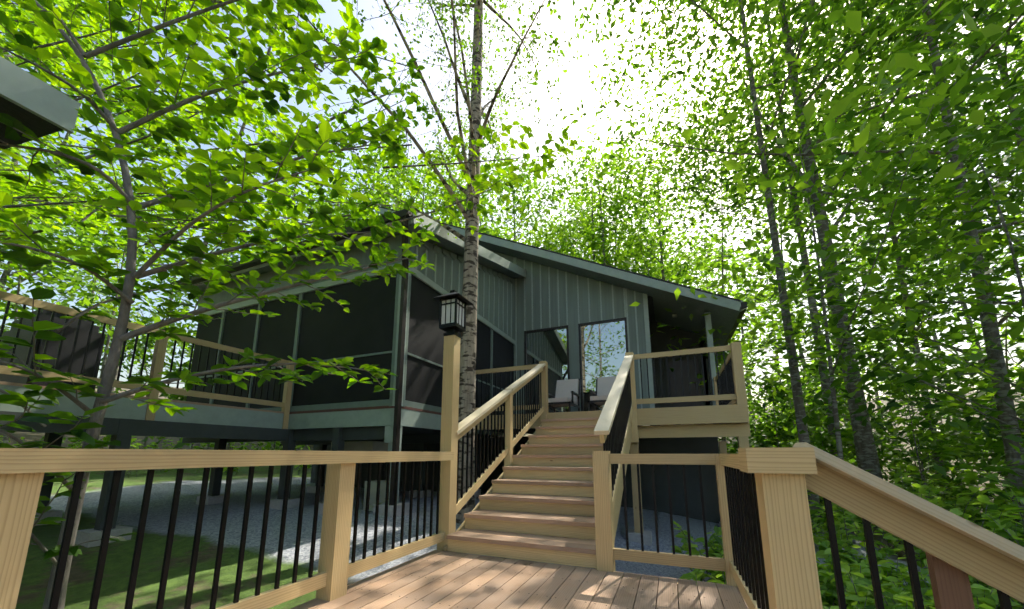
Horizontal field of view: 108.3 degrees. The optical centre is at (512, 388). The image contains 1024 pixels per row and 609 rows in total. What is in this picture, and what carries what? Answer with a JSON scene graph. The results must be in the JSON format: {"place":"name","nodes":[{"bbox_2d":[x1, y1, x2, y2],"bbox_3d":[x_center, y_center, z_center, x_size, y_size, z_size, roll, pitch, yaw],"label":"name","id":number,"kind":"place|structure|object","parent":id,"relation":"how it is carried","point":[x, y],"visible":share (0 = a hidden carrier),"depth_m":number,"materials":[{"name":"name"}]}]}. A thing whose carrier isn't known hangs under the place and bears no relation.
{"place":"outdoors","nodes":[
{"label":"outdoors","id":0,"kind":"place"},
{"bbox_2d":[0,96,62,150],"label":"roof soffit","id":1,"kind":"structure","parent":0,"point":[39,127],"depth_m":2.43,"materials":[{"name":"wood"}]},
{"bbox_2d":[0,56,79,133],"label":"roof fascia","id":2,"kind":"structure","parent":1,"relation":"attached to","point":[23,89],"depth_m":2.25,"materials":[{"name":"grey wood"}]},
{"bbox_2d":[0,0,578,296],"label":"canopy tree","id":3,"kind":"object","parent":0,"point":[173,10],"depth_m":4.77,"materials":[{"name":"green plant"}]},
{"bbox_2d":[0,288,728,530],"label":"cabin underside","id":4,"kind":"object","parent":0,"point":[123,431],"visible":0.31,"depth_m":8.95,"materials":[{"name":"black wood"}]},
{"bbox_2d":[289,406,440,414],"bbox_3d":[-3.856,0.938,9.860,6.386,0.046,5.236,-4,-11,23],"label":"cabin floor edge","id":5,"kind":"object","parent":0,"point":[362,408],"depth_m":6.76,"materials":[{"name":"wood"}]},
{"bbox_2d":[331,314,676,510],"bbox_3d":[0.684,-0.026,8.388,8.816,4.924,1.982,2,-10,-13],"label":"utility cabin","id":6,"kind":"object","parent":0,"point":[365,446],"visible":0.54,"depth_m":7.16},
{"bbox_2d":[0,386,1023,608],"bbox_3d":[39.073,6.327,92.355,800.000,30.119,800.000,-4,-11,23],"label":"ground","id":7,"kind":"structure","parent":0,"point":[37,572],"depth_m":5.21,"materials":[{"name":"green plant"}]},
{"bbox_2d":[0,0,438,608],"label":"beech tree","id":8,"kind":"object","parent":7,"relation":"on","point":[305,142],"depth_m":2.72,"materials":[{"name":"green plant"}]},
{"bbox_2d":[0,381,748,608],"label":"deck boards","id":9,"kind":"object","parent":7,"relation":"on","point":[456,586],"visible":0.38,"depth_m":2.96,"materials":[{"name":"brown wood"}]},
{"bbox_2d":[0,309,105,390],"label":"hot tub","id":10,"kind":"object","parent":9,"relation":"on","point":[21,352],"visible":0.5,"depth_m":4.93,"materials":[{"name":"wood"}]},
{"bbox_2d":[307,560,739,608],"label":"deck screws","id":11,"kind":"object","parent":9,"relation":"attached to","point":[511,590],"visible":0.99,"depth_m":2.74,"materials":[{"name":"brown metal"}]},
{"bbox_2d":[548,378,605,411],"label":"chair frames","id":12,"kind":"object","parent":9,"relation":"on","point":[573,393],"visible":0.47,"depth_m":8.61,"materials":[{"name":"brown metal"}]},
{"bbox_2d":[548,376,615,406],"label":"chair cushions","id":13,"kind":"object","parent":12,"relation":"on","point":[564,388],"visible":0.61,"depth_m":9.07,"materials":[{"name":"grey fabric"}]},
{"bbox_2d":[33,486,720,547],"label":"foundation blocks","id":14,"kind":"structure","parent":7,"relation":"on","point":[85,535],"depth_m":6.10,"materials":[{"name":"grey concrete"}]},
{"bbox_2d":[258,0,633,523],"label":"birch tree","id":15,"kind":"object","parent":7,"relation":"on","point":[467,376],"depth_m":6.56,"materials":[{"name":"plant"}]},
{"bbox_2d":[182,213,739,413],"bbox_3d":[0.207,-2.626,13.004,12.690,8.688,13.500,-4,-11,23],"label":"house siding","id":16,"kind":"object","parent":7,"relation":"on","point":[721,316],"visible":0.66,"depth_m":10.34,"materials":[{"name":"grey wood"}]},
{"bbox_2d":[199,273,515,414],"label":"cabin porch frames","id":17,"kind":"structure","parent":16,"relation":"attached to","point":[386,402],"depth_m":7.05,"materials":[{"name":"wood"}]},
{"bbox_2d":[186,274,513,414],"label":"porch screens","id":18,"kind":"object","parent":17,"relation":"in","point":[334,329],"visible":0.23,"depth_m":7.32,"materials":[{"name":"black fabric"}]},
{"bbox_2d":[0,207,742,503],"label":"house trim","id":19,"kind":"structure","parent":16,"relation":"attached to","point":[125,408],"depth_m":7.19,"materials":[{"name":"grey wood"}]},
{"bbox_2d":[170,209,746,505],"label":"cabin gutters","id":20,"kind":"structure","parent":16,"relation":"attached to","point":[238,266],"depth_m":7.96,"materials":[{"name":"metal"}]},
{"bbox_2d":[378,206,740,301],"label":"roof","id":21,"kind":"structure","parent":16,"relation":"on","point":[595,262],"depth_m":10.14,"materials":[{"name":"grey metal"}]},
{"bbox_2d":[526,320,625,413],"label":"glass doors","id":22,"kind":"structure","parent":16,"relation":"in","point":[603,347],"depth_m":10.56,"materials":[{"name":"clear glass"}]},
{"bbox_2d":[0,0,1023,537],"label":"forest","id":23,"kind":"object","parent":7,"relation":"on","point":[606,194],"depth_m":15.60,"materials":[{"name":"green plant"}]},
{"bbox_2d":[0,0,1023,543],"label":"trees","id":24,"kind":"object","parent":7,"relation":"on","point":[976,446],"depth_m":8.13,"materials":[{"name":"green plant"}]},
{"bbox_2d":[0,291,1023,608],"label":"wooden railing","id":25,"kind":"object","parent":7,"relation":"on","point":[788,479],"visible":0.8,"depth_m":2.88,"materials":[{"name":"beige wood"}]},
{"bbox_2d":[433,290,473,337],"bbox_3d":[-0.711,-0.893,4.435,0.360,0.580,0.360,-4,-11,23],"label":"lantern frame","id":26,"kind":"object","parent":25,"relation":"on","point":[454,328],"visible":0.88,"depth_m":4.35,"materials":[{"name":"black metal"}]},
{"bbox_2d":[441,299,463,326],"bbox_3d":[-0.711,-0.886,4.434,0.198,0.335,0.198,-4,-11,23],"label":"lantern glass","id":27,"kind":"object","parent":26,"relation":"in","point":[460,314],"visible":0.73,"depth_m":4.36,"materials":[{"name":"white glass"}]},
{"bbox_2d":[0,301,1011,608],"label":"metal balusters","id":28,"kind":"object","parent":25,"relation":"on","point":[744,529],"visible":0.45,"depth_m":2.40,"materials":[{"name":"black metal"}]},
{"bbox_2d":[457,355,1023,563],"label":"deck handrail caps","id":29,"kind":"object","parent":25,"relation":"attached to","point":[983,536],"visible":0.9,"depth_m":1.43,"materials":[{"name":"brown wood"}]},
{"bbox_2d":[925,552,974,608],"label":"old deck posts","id":30,"kind":"object","parent":25,"relation":"attached to","point":[951,586],"visible":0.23,"depth_m":1.37,"materials":[{"name":"brown wood"}]},
{"bbox_2d":[0,435,1023,608],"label":"undergrowth","id":31,"kind":"object","parent":7,"relation":"on","point":[898,595],"depth_m":4.83,"materials":[{"name":"green plant"}]},
{"bbox_2d":[0,0,1023,406],"label":"sky","id":32,"kind":"structure","parent":0,"point":[573,85],"materials":[{"name":"white"}]}
]}

